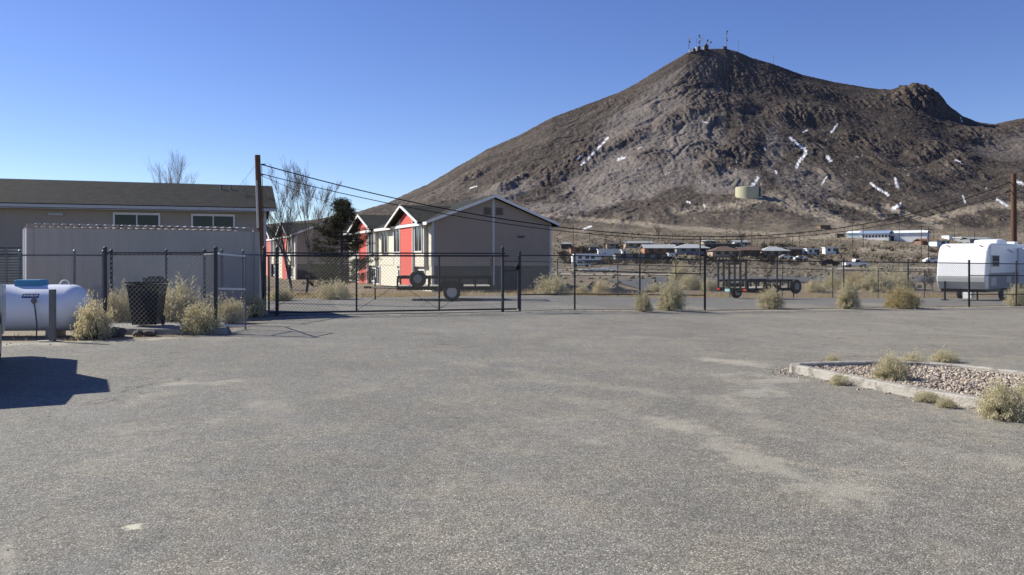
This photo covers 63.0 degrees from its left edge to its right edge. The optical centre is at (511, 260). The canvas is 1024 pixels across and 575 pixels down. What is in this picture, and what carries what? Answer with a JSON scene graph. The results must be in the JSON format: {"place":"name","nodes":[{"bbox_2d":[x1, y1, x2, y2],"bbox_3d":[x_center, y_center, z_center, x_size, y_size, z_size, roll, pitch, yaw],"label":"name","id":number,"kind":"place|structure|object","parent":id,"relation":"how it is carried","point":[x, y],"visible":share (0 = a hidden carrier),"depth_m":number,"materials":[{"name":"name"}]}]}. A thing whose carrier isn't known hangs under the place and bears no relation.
{"place":"outdoors","nodes":[
{"label":"outdoors","id":0,"kind":"place"},
{"bbox_2d":[0,284,5,359],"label":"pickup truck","id":1,"kind":"object","parent":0,"point":[2,307],"visible":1,"depth_m":13.51,"materials":[{"name":"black metal"}]},
{"bbox_2d":[0,306,1023,574],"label":"parking lot","id":2,"kind":"structure","parent":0,"point":[460,444],"depth_m":7.04,"materials":[{"name":"asphalt"}]},
{"bbox_2d":[2,306,1019,409],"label":"loose pebbles","id":3,"kind":"object","parent":2,"relation":"on","point":[786,370],"visible":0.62,"depth_m":12.32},
{"bbox_2d":[829,366,849,384],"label":"rabbitbrush","id":4,"kind":"object","parent":2,"relation":"on","point":[836,380],"visible":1,"depth_m":10.85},
{"bbox_2d":[789,360,1023,408],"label":"kerb","id":5,"kind":"structure","parent":2,"relation":"on","point":[807,369],"depth_m":11.24,"materials":[{"name":"concrete"}]},
{"bbox_2d":[898,344,929,364],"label":"rabbitbrush","id":6,"kind":"object","parent":2,"relation":"on","point":[911,358],"visible":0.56,"depth_m":12.68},
{"bbox_2d":[910,386,939,402],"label":"rabbitbrush","id":7,"kind":"object","parent":2,"relation":"on","point":[926,395],"visible":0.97,"depth_m":9.54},
{"bbox_2d":[858,371,1009,393],"bbox_3d":[6.332,1.600,9.854,2.566,0.043,6.056,0,0,-26],"label":"island bed","id":8,"kind":"object","parent":2,"relation":"on","point":[963,383],"visible":0.01,"depth_m":10.59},
{"bbox_2d":[866,347,916,381],"bbox_3d":[5.035,1.395,11.093,0.622,0.517,0.689,0,0,25],"label":"rabbitbrush","id":9,"kind":"object","parent":8,"relation":"on","point":[897,371],"visible":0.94,"depth_m":10.96,"materials":[{"name":"plant"}]},
{"bbox_2d":[928,343,962,362],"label":"rabbitbrush","id":10,"kind":"object","parent":2,"relation":"on","point":[939,355],"visible":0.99,"depth_m":13.62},
{"bbox_2d":[933,392,958,408],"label":"rabbitbrush","id":11,"kind":"object","parent":2,"relation":"on","point":[946,403],"visible":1,"depth_m":9.19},
{"bbox_2d":[972,373,1023,421],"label":"rabbitbrush","id":12,"kind":"object","parent":2,"relation":"on","point":[1010,406],"visible":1,"depth_m":8.51,"materials":[{"name":"plant"}]},
{"bbox_2d":[0,0,1023,223],"label":"sky","id":13,"kind":"structure","parent":0,"point":[383,97],"materials":[{"name":"blue"}]},
{"bbox_2d":[2,296,1022,342],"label":"dirt ground","id":14,"kind":"structure","parent":0,"point":[250,322],"depth_m":19.51,"materials":[{"name":"soil"}]},
{"bbox_2d":[0,246,22,284],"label":"louvered screen","id":15,"kind":"object","parent":14,"relation":"on","point":[5,266],"visible":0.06,"depth_m":23.61,"materials":[{"name":"metal"}]},
{"bbox_2d":[5,279,90,338],"bbox_3d":[-10.480,1.025,17.640,3.000,1.251,1.107,0,0,-3],"label":"propane tank","id":16,"kind":"object","parent":14,"relation":"on","point":[27,304],"visible":0.68,"depth_m":17.35,"materials":[{"name":"metal"}]},
{"bbox_2d":[37,340,62,341],"bbox_3d":[-9.139,1.591,16.479,0.484,0.018,0.259,0,0,0],"label":"concrete footing","id":17,"kind":"object","parent":14,"relation":"on","point":[49,341],"visible":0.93,"depth_m":16.46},
{"bbox_2d":[49,289,55,340],"bbox_3d":[-9.059,1.135,16.479,0.110,1.130,0.080,0,0,0],"label":"bollard","id":18,"kind":"object","parent":17,"relation":"on","point":[52,314],"visible":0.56,"depth_m":16.44,"materials":[{"name":"metal"}]},
{"bbox_2d":[0,249,102,313],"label":"chain link fence","id":19,"kind":"object","parent":14,"relation":"on","point":[19,255],"visible":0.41,"depth_m":20.75,"materials":[{"name":"metal"}]},
{"bbox_2d":[70,289,117,339],"bbox_3d":[-8.547,1.123,17.112,0.915,1.142,1.091,0,0,-27],"label":"rabbitbrush","id":20,"kind":"object","parent":14,"relation":"on","point":[90,322],"visible":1,"depth_m":17.00,"materials":[{"name":"plant"}]},
{"bbox_2d":[112,327,126,336],"bbox_3d":[-8.304,1.539,17.603,0.350,0.290,0.287,0,0,0],"label":"boulder","id":21,"kind":"object","parent":14,"relation":"on","point":[120,332],"visible":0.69,"depth_m":17.50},
{"bbox_2d":[23,223,259,316],"bbox_3d":[-10.845,0.316,24.607,6.121,2.615,2.446,0,0,-32],"label":"shipping container","id":22,"kind":"object","parent":14,"relation":"on","point":[67,239],"visible":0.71,"depth_m":23.40,"materials":[{"name":"metal"}]},
{"bbox_2d":[23,228,26,278],"bbox_3d":[-13.433,0.325,23.024,0.054,2.390,2.150,0,0,-32],"label":"door","id":23,"kind":"structure","parent":22,"relation":"in","point":[24,230],"depth_m":22.39,"materials":[{"name":"white paint"}]},
{"bbox_2d":[142,330,157,336],"bbox_3d":[-7.690,1.561,17.756,0.343,0.175,0.211,0,0,0],"label":"boulder","id":24,"kind":"object","parent":14,"relation":"on","point":[149,333],"visible":0.92,"depth_m":17.67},
{"bbox_2d":[108,319,227,334],"bbox_3d":[-8.267,1.595,19.925,2.765,0.210,4.728,0,0,-19],"label":"concrete pad","id":25,"kind":"object","parent":14,"relation":"on","point":[160,329],"visible":0.31,"depth_m":18.30,"materials":[{"name":"concrete"}]},
{"bbox_2d":[97,277,130,321],"bbox_3d":[-9.607,1.055,20.378,0.896,1.307,1.068,0,0,36],"label":"rabbitbrush","id":26,"kind":"object","parent":25,"relation":"on","point":[125,313],"visible":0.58,"depth_m":20.29,"materials":[{"name":"plant"}]},
{"bbox_2d":[124,276,168,324],"bbox_3d":[-8.288,0.922,18.991,0.748,1.137,0.815,0,0,-6],"label":"wheelie bin","id":27,"kind":"object","parent":25,"relation":"on","point":[148,301],"visible":0.88,"depth_m":18.73,"materials":[{"name":"black plastic"}]},
{"bbox_2d":[110,249,205,311],"bbox_3d":[-9.027,0.705,21.304,2.562,1.990,0.099,0,0,5],"label":"chain link fence","id":28,"kind":"object","parent":25,"relation":"on","point":[112,274],"visible":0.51,"depth_m":21.30,"materials":[{"name":"metal"}]},
{"bbox_2d":[103,246,217,327],"bbox_3d":[-7.766,0.695,18.450,2.587,2.010,0.102,0,0,2],"label":"chain link fence","id":29,"kind":"object","parent":25,"relation":"on","point":[215,266],"visible":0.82,"depth_m":18.45,"materials":[{"name":"metal"}]},
{"bbox_2d":[164,272,206,321],"bbox_3d":[-8.272,0.971,20.593,1.335,1.424,1.479,0,0,36],"label":"rabbitbrush","id":30,"kind":"object","parent":25,"relation":"on","point":[178,304],"visible":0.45,"depth_m":20.49,"materials":[{"name":"plant"}]},
{"bbox_2d":[204,254,220,323],"bbox_3d":[-7.100,0.692,19.785,0.042,1.720,2.840,0,0,-27],"label":"chain link fence","id":31,"kind":"object","parent":25,"relation":"on","point":[210,255],"visible":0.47,"depth_m":20.03,"materials":[{"name":"metal"}]},
{"bbox_2d":[218,253,245,328],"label":"swing gate","id":32,"kind":"structure","parent":31,"relation":"attached to","point":[239,289],"depth_m":18.98,"materials":[{"name":"metal"}]},
{"bbox_2d":[171,292,227,334],"bbox_3d":[-6.791,1.174,18.200,1.161,1.021,0.974,0,0,-26],"label":"rabbitbrush","id":33,"kind":"object","parent":14,"relation":"on","point":[209,320],"visible":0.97,"depth_m":18.09,"materials":[{"name":"plant"}]},
{"bbox_2d":[210,291,252,323],"bbox_3d":[-7.206,1.218,21.487,1.122,0.915,0.940,0,0,-13],"label":"rabbitbrush","id":34,"kind":"object","parent":14,"relation":"on","point":[223,305],"visible":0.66,"depth_m":21.31,"materials":[{"name":"plant"}]},
{"bbox_2d":[220,249,262,315],"bbox_3d":[-7.404,0.700,23.098,0.120,2.000,2.339,0,0,11],"label":"chain link fence","id":35,"kind":"object","parent":14,"relation":"on","point":[221,270],"visible":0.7,"depth_m":22.97,"materials":[{"name":"metal"}]},
{"bbox_2d":[240,285,269,317],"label":"rabbitbrush","id":36,"kind":"object","parent":14,"relation":"on","point":[259,305],"visible":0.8,"depth_m":23.72,"materials":[{"name":"plant"}]},
{"bbox_2d":[255,155,265,297],"bbox_3d":[-9.409,-1.038,31.470,0.440,5.874,0.340,-2,0,0],"label":"utility pole","id":37,"kind":"object","parent":14,"relation":"on","point":[259,196],"visible":0.73,"depth_m":31.40,"materials":[{"name":"wood"}]},
{"bbox_2d":[261,173,1005,239],"bbox_3d":[10.983,-2.691,42.249,46.192,3.349,0.029,0,0,-28],"label":"overhead cable","id":38,"kind":"object","parent":37,"relation":"attached to","point":[601,234],"visible":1,"depth_m":38.56,"materials":[{"name":"rubber"}]},
{"bbox_2d":[263,165,1007,236],"bbox_3d":[10.983,-3.036,42.248,46.196,3.762,0.040,0,0,-28],"label":"overhead cable","id":39,"kind":"object","parent":37,"relation":"attached to","point":[603,231],"visible":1,"depth_m":38.35,"materials":[{"name":"rubber"}]},
{"bbox_2d":[262,246,265,316],"bbox_3d":[-7.136,0.645,24.084,0.112,2.110,0.106,0,0,0],"label":"gate post","id":40,"kind":"object","parent":14,"relation":"on","point":[264,270],"visible":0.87,"depth_m":24.04,"materials":[{"name":"metal"}]},
{"bbox_2d":[266,252,519,313],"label":"sliding gate","id":41,"kind":"structure","parent":40,"relation":"attached to","point":[517,267],"depth_m":25.02,"materials":[{"name":"metal"}]},
{"bbox_2d":[275,246,278,315],"bbox_3d":[-6.836,0.645,24.325,0.112,2.110,0.106,0,0,0],"label":"gate post","id":42,"kind":"object","parent":14,"relation":"on","point":[276,279],"visible":0.87,"depth_m":24.28,"materials":[{"name":"metal"}]},
{"bbox_2d":[313,276,354,299],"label":"rabbitbrush","id":43,"kind":"object","parent":14,"relation":"on","point":[336,290],"visible":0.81,"depth_m":34.20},
{"bbox_2d":[2,305,1013,341],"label":"dry weeds","id":44,"kind":"object","parent":14,"relation":"on","point":[202,334],"visible":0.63,"depth_m":17.77,"materials":[{"name":"beige plant"}]},
{"bbox_2d":[631,288,652,311],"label":"rabbitbrush","id":45,"kind":"object","parent":14,"relation":"on","point":[643,302],"visible":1,"depth_m":27.07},
{"bbox_2d":[653,274,690,310],"bbox_3d":[5.448,1.086,28.295,1.122,1.395,1.243,0,0,-28],"label":"rabbitbrush","id":46,"kind":"object","parent":14,"relation":"on","point":[672,301],"visible":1,"depth_m":28.16,"materials":[{"name":"plant"}]},
{"bbox_2d":[755,282,785,308],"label":"rabbitbrush","id":47,"kind":"object","parent":14,"relation":"on","point":[771,304],"visible":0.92,"depth_m":30.62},
{"bbox_2d":[834,276,862,308],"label":"rabbitbrush","id":48,"kind":"object","parent":14,"relation":"on","point":[848,297],"visible":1,"depth_m":31.19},
{"bbox_2d":[882,277,925,308],"bbox_3d":[14.955,1.268,32.046,1.425,1.309,1.658,0,0,7],"label":"rabbitbrush","id":49,"kind":"object","parent":14,"relation":"on","point":[900,297],"visible":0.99,"depth_m":31.77,"materials":[{"name":"plant"}]},
{"bbox_2d":[968,260,1023,306],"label":"chain link fence","id":50,"kind":"object","parent":14,"relation":"on","point":[1015,284],"visible":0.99,"depth_m":34.15,"materials":[{"name":"metal"}]},
{"bbox_2d":[1002,284,1023,305],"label":"rabbitbrush","id":51,"kind":"object","parent":14,"relation":"on","point":[1019,300],"visible":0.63,"depth_m":35.15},
{"bbox_2d":[551,273,703,274],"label":"paved street","id":52,"kind":"structure","parent":0,"point":[609,274],"depth_m":112.74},
{"bbox_2d":[266,295,1022,314],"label":"storage yard","id":53,"kind":"structure","parent":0,"point":[510,301],"depth_m":32.50,"materials":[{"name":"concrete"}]},
{"bbox_2d":[266,285,297,300],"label":"rabbitbrush","id":54,"kind":"object","parent":53,"relation":"on","point":[285,293],"visible":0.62,"depth_m":32.99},
{"bbox_2d":[364,257,492,300],"bbox_3d":[-3.431,0.725,34.254,5.220,1.750,2.500,0,0,-4],"label":"utility trailer","id":55,"kind":"object","parent":53,"relation":"on","point":[447,289],"visible":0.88,"depth_m":33.30,"materials":[{"name":"black paint"}]},
{"bbox_2d":[501,246,503,311],"bbox_3d":[-0.292,0.630,26.041,0.112,2.140,0.106,0,0,0],"label":"gate post","id":56,"kind":"object","parent":53,"relation":"on","point":[502,249],"visible":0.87,"depth_m":26.00,"materials":[{"name":"metal"}]},
{"bbox_2d":[518,251,705,311],"bbox_3d":[3.548,0.772,27.805,7.305,2.144,0.244,0,0,-25],"label":"chain link fence","id":57,"kind":"object","parent":53,"relation":"on","point":[640,272],"visible":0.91,"depth_m":27.47,"materials":[{"name":"metal"}]},
{"bbox_2d":[266,288,997,298],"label":"dry grass","id":58,"kind":"structure","parent":53,"relation":"on","point":[403,294],"depth_m":42.52,"materials":[{"name":"plant"}]},
{"bbox_2d":[504,259,987,297],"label":"chain link fence","id":59,"kind":"object","parent":53,"relation":"on","point":[617,264],"visible":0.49,"depth_m":45.75,"materials":[{"name":"metal"}]},
{"bbox_2d":[717,261,801,297],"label":"utility trailer","id":60,"kind":"object","parent":53,"relation":"on","point":[734,285],"visible":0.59,"depth_m":41.29,"materials":[{"name":"black paint"}]},
{"bbox_2d":[704,256,968,309],"bbox_3d":[12.559,0.907,31.558,12.420,2.128,0.216,0,0,-20],"label":"chain link fence","id":61,"kind":"object","parent":53,"relation":"on","point":[843,261],"visible":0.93,"depth_m":31.34,"materials":[{"name":"metal"}]},
{"bbox_2d":[937,239,1023,300],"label":"travel trailer","id":62,"kind":"object","parent":53,"relation":"on","point":[991,251],"visible":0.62,"depth_m":43.05,"materials":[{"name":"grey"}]},
{"bbox_2d":[1006,174,1016,241],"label":"utility pole","id":63,"kind":"object","parent":53,"relation":"on","point":[1013,182],"visible":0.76,"depth_m":52.87,"materials":[{"name":"wood"}]},
{"bbox_2d":[266,49,1023,297],"bbox_3d":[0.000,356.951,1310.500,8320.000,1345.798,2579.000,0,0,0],"label":"hills","id":64,"kind":"structure","parent":0,"point":[688,143],"depth_m":866.23,"materials":[{"name":"soil"}]},
{"bbox_2d":[0,178,276,246],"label":"apartment building","id":65,"kind":"structure","parent":64,"relation":"on","point":[23,202],"depth_m":45.64,"materials":[{"name":"beige paint"}]},
{"bbox_2d":[113,212,159,229],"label":"window","id":66,"kind":"structure","parent":65,"relation":"in","point":[119,218],"depth_m":45.00,"materials":[{"name":"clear glass"}]},
{"bbox_2d":[191,214,234,230],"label":"window","id":67,"kind":"structure","parent":65,"relation":"in","point":[213,220],"depth_m":46.26,"materials":[{"name":"clear glass"}]},
{"bbox_2d":[145,147,199,183],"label":"bare tree","id":68,"kind":"object","parent":64,"relation":"on","point":[177,180],"visible":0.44,"depth_m":67.02,"materials":[{"name":"brown plant"}]},
{"bbox_2d":[237,158,303,293],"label":"bare tree","id":69,"kind":"object","parent":64,"relation":"on","point":[287,220],"visible":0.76,"depth_m":49.31,"materials":[{"name":"brown plant"}]},
{"bbox_2d":[272,162,342,292],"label":"bare tree","id":70,"kind":"object","parent":64,"relation":"on","point":[308,193],"visible":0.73,"depth_m":54.02,"materials":[{"name":"brown plant"}]},
{"bbox_2d":[266,220,350,279],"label":"apartment building","id":71,"kind":"structure","parent":64,"relation":"on","point":[298,244],"depth_m":91.40,"materials":[{"name":"beige paint"}]},
{"bbox_2d":[300,196,381,288],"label":"pine tree","id":72,"kind":"object","parent":64,"relation":"on","point":[341,217],"visible":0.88,"depth_m":43.30,"materials":[{"name":"green plant"}]},
{"bbox_2d":[343,195,559,291],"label":"apartment building","id":73,"kind":"structure","parent":64,"relation":"on","point":[403,229],"depth_m":62.41,"materials":[{"name":"beige paint"}]},
{"bbox_2d":[368,232,373,251],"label":"window","id":74,"kind":"structure","parent":73,"relation":"in","point":[371,238],"depth_m":75.49,"materials":[{"name":"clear glass"}]},
{"bbox_2d":[375,266,380,284],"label":"window","id":75,"kind":"structure","parent":73,"relation":"in","point":[378,269],"depth_m":74.28,"materials":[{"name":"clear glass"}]},
{"bbox_2d":[381,230,387,251],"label":"window","id":76,"kind":"structure","parent":73,"relation":"in","point":[384,234],"depth_m":72.08,"materials":[{"name":"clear glass"}]},
{"bbox_2d":[393,228,399,251],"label":"window","id":77,"kind":"structure","parent":73,"relation":"in","point":[396,232],"depth_m":67.63,"materials":[{"name":"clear glass"}]},
{"bbox_2d":[414,225,422,251],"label":"window","id":78,"kind":"structure","parent":73,"relation":"in","point":[418,230],"depth_m":61.87,"materials":[{"name":"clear glass"}]},
{"bbox_2d":[533,270,573,295],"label":"rabbitbrush","id":79,"kind":"object","parent":64,"relation":"on","point":[554,283],"visible":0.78,"depth_m":38.92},
{"bbox_2d":[571,254,599,262],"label":"motorhome","id":80,"kind":"object","parent":64,"relation":"on","point":[586,259],"visible":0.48,"depth_m":205.76,"materials":[{"name":"white paint"}]},
{"bbox_2d":[590,278,611,293],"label":"rabbitbrush","id":81,"kind":"object","parent":64,"relation":"on","point":[597,287],"visible":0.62,"depth_m":52.58,"materials":[{"name":"plant"}]},
{"bbox_2d":[596,249,619,255],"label":"mobile home","id":82,"kind":"object","parent":64,"relation":"on","point":[608,252],"visible":0.82,"depth_m":284.06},
{"bbox_2d":[622,241,652,247],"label":"house","id":83,"kind":"structure","parent":64,"relation":"on","point":[630,244],"depth_m":357.64,"materials":[{"name":"white paint"}]},
{"bbox_2d":[611,254,666,259],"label":"house","id":84,"kind":"structure","parent":64,"relation":"on","point":[637,255],"depth_m":260.55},
{"bbox_2d":[645,280,664,291],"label":"rabbitbrush","id":85,"kind":"object","parent":64,"relation":"on","point":[652,286],"visible":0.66,"depth_m":61.09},
{"bbox_2d":[640,244,675,253],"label":"house","id":86,"kind":"structure","parent":64,"relation":"on","point":[658,248],"depth_m":305.28,"materials":[{"name":"white paint"}]},
{"bbox_2d":[668,255,692,282],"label":"rabbitbrush","id":87,"kind":"object","parent":64,"relation":"on","point":[678,270],"visible":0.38,"depth_m":74.72,"materials":[{"name":"plant"}]},
{"bbox_2d":[676,268,703,289],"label":"rabbitbrush","id":88,"kind":"object","parent":64,"relation":"on","point":[694,284],"visible":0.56,"depth_m":63.30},
{"bbox_2d":[674,244,709,254],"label":"house","id":89,"kind":"structure","parent":64,"relation":"on","point":[688,249],"depth_m":300.89,"materials":[{"name":"white paint"}]},
{"bbox_2d":[697,275,725,290],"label":"rabbitbrush","id":90,"kind":"object","parent":64,"relation":"on","point":[711,282],"visible":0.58,"depth_m":62.27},
{"bbox_2d":[701,243,741,248],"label":"house","id":91,"kind":"structure","parent":64,"relation":"on","point":[732,245],"depth_m":347.49,"materials":[{"name":"grey paint"}]},
{"bbox_2d":[707,246,740,257],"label":"house","id":92,"kind":"structure","parent":64,"relation":"on","point":[723,251],"depth_m":284.06,"materials":[{"name":"brown paint"}]},
{"bbox_2d":[557,239,939,265],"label":"brush","id":93,"kind":"object","parent":64,"relation":"on","point":[734,257],"visible":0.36,"depth_m":265.61,"materials":[{"name":"plant"}]},
{"bbox_2d":[735,247,761,256],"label":"house","id":94,"kind":"structure","parent":64,"relation":"on","point":[747,251],"depth_m":296.59,"materials":[{"name":"brown paint"}]},
{"bbox_2d":[735,186,762,198],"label":"water tank","id":95,"kind":"object","parent":64,"relation":"on","point":[748,192],"visible":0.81,"depth_m":700.59,"materials":[{"name":"metal"}]},
{"bbox_2d":[761,247,790,255],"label":"house","id":96,"kind":"structure","parent":64,"relation":"on","point":[772,251],"depth_m":300.89,"materials":[{"name":"grey paint"}]},
{"bbox_2d":[551,231,1023,289],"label":"sagebrush","id":97,"kind":"object","parent":64,"relation":"on","point":[630,277],"visible":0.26,"depth_m":251.70,"materials":[{"name":"plant"}]},
{"bbox_2d":[783,247,803,254],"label":"shed","id":98,"kind":"structure","parent":64,"relation":"on","point":[798,250],"depth_m":309.68,"materials":[{"name":"brown paint"}]},
{"bbox_2d":[803,248,819,254],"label":"mobile home","id":99,"kind":"object","parent":64,"relation":"on","point":[811,250],"visible":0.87,"depth_m":309.68,"materials":[{"name":"white paint"}]},
{"bbox_2d":[801,276,826,292],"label":"rabbitbrush","id":100,"kind":"object","parent":64,"relation":"on","point":[815,288],"visible":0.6,"depth_m":61.33,"materials":[{"name":"plant"}]},
{"bbox_2d":[821,247,839,253],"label":"mobile home","id":101,"kind":"object","parent":64,"relation":"on","point":[829,250],"visible":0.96,"depth_m":314.18,"materials":[{"name":"white paint"}]},
{"bbox_2d":[821,269,842,289],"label":"rabbitbrush","id":102,"kind":"object","parent":64,"relation":"on","point":[830,281],"visible":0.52,"depth_m":64.54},
{"bbox_2d":[837,263,868,290],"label":"rabbitbrush","id":103,"kind":"object","parent":64,"relation":"on","point":[853,277],"visible":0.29,"depth_m":63.38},
{"bbox_2d":[850,263,897,292],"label":"rabbitbrush","id":104,"kind":"object","parent":64,"relation":"on","point":[874,282],"visible":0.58,"depth_m":61.75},
{"bbox_2d":[847,230,930,241],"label":"motel","id":105,"kind":"structure","parent":64,"relation":"on","point":[906,235],"depth_m":438.82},
{"bbox_2d":[885,264,918,289],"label":"rabbitbrush","id":106,"kind":"object","parent":64,"relation":"on","point":[901,278],"visible":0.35,"depth_m":63.74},
{"bbox_2d":[913,239,938,244],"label":"shed","id":107,"kind":"structure","parent":64,"relation":"on","point":[918,242],"depth_m":397.57,"materials":[{"name":"brown paint"}]},
{"bbox_2d":[927,241,949,246],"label":"shed","id":108,"kind":"structure","parent":64,"relation":"on","point":[936,243],"depth_m":384.33,"materials":[{"name":"white paint"}]},
{"bbox_2d":[959,237,990,242],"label":"shed","id":109,"kind":"structure","parent":64,"relation":"on","point":[967,239],"depth_m":398.38,"materials":[{"name":"white paint"}]},
{"bbox_2d":[558,267,936,269],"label":"gravel road","id":110,"kind":"structure","parent":0,"point":[778,269],"depth_m":175.48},
{"bbox_2d":[842,259,868,266],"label":"pickup truck","id":111,"kind":"object","parent":110,"relation":"on","point":[856,263],"visible":0.81,"depth_m":178.30,"materials":[{"name":"white paint"}]},
{"bbox_2d":[608,276,936,291],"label":"road","id":112,"kind":"structure","parent":0,"point":[726,277],"depth_m":87.61,"materials":[{"name":"asphalt"}]},
{"bbox_2d":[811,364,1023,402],"bbox_3d":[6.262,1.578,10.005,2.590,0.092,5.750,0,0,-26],"label":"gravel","id":113,"kind":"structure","parent":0,"point":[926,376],"depth_m":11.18,"materials":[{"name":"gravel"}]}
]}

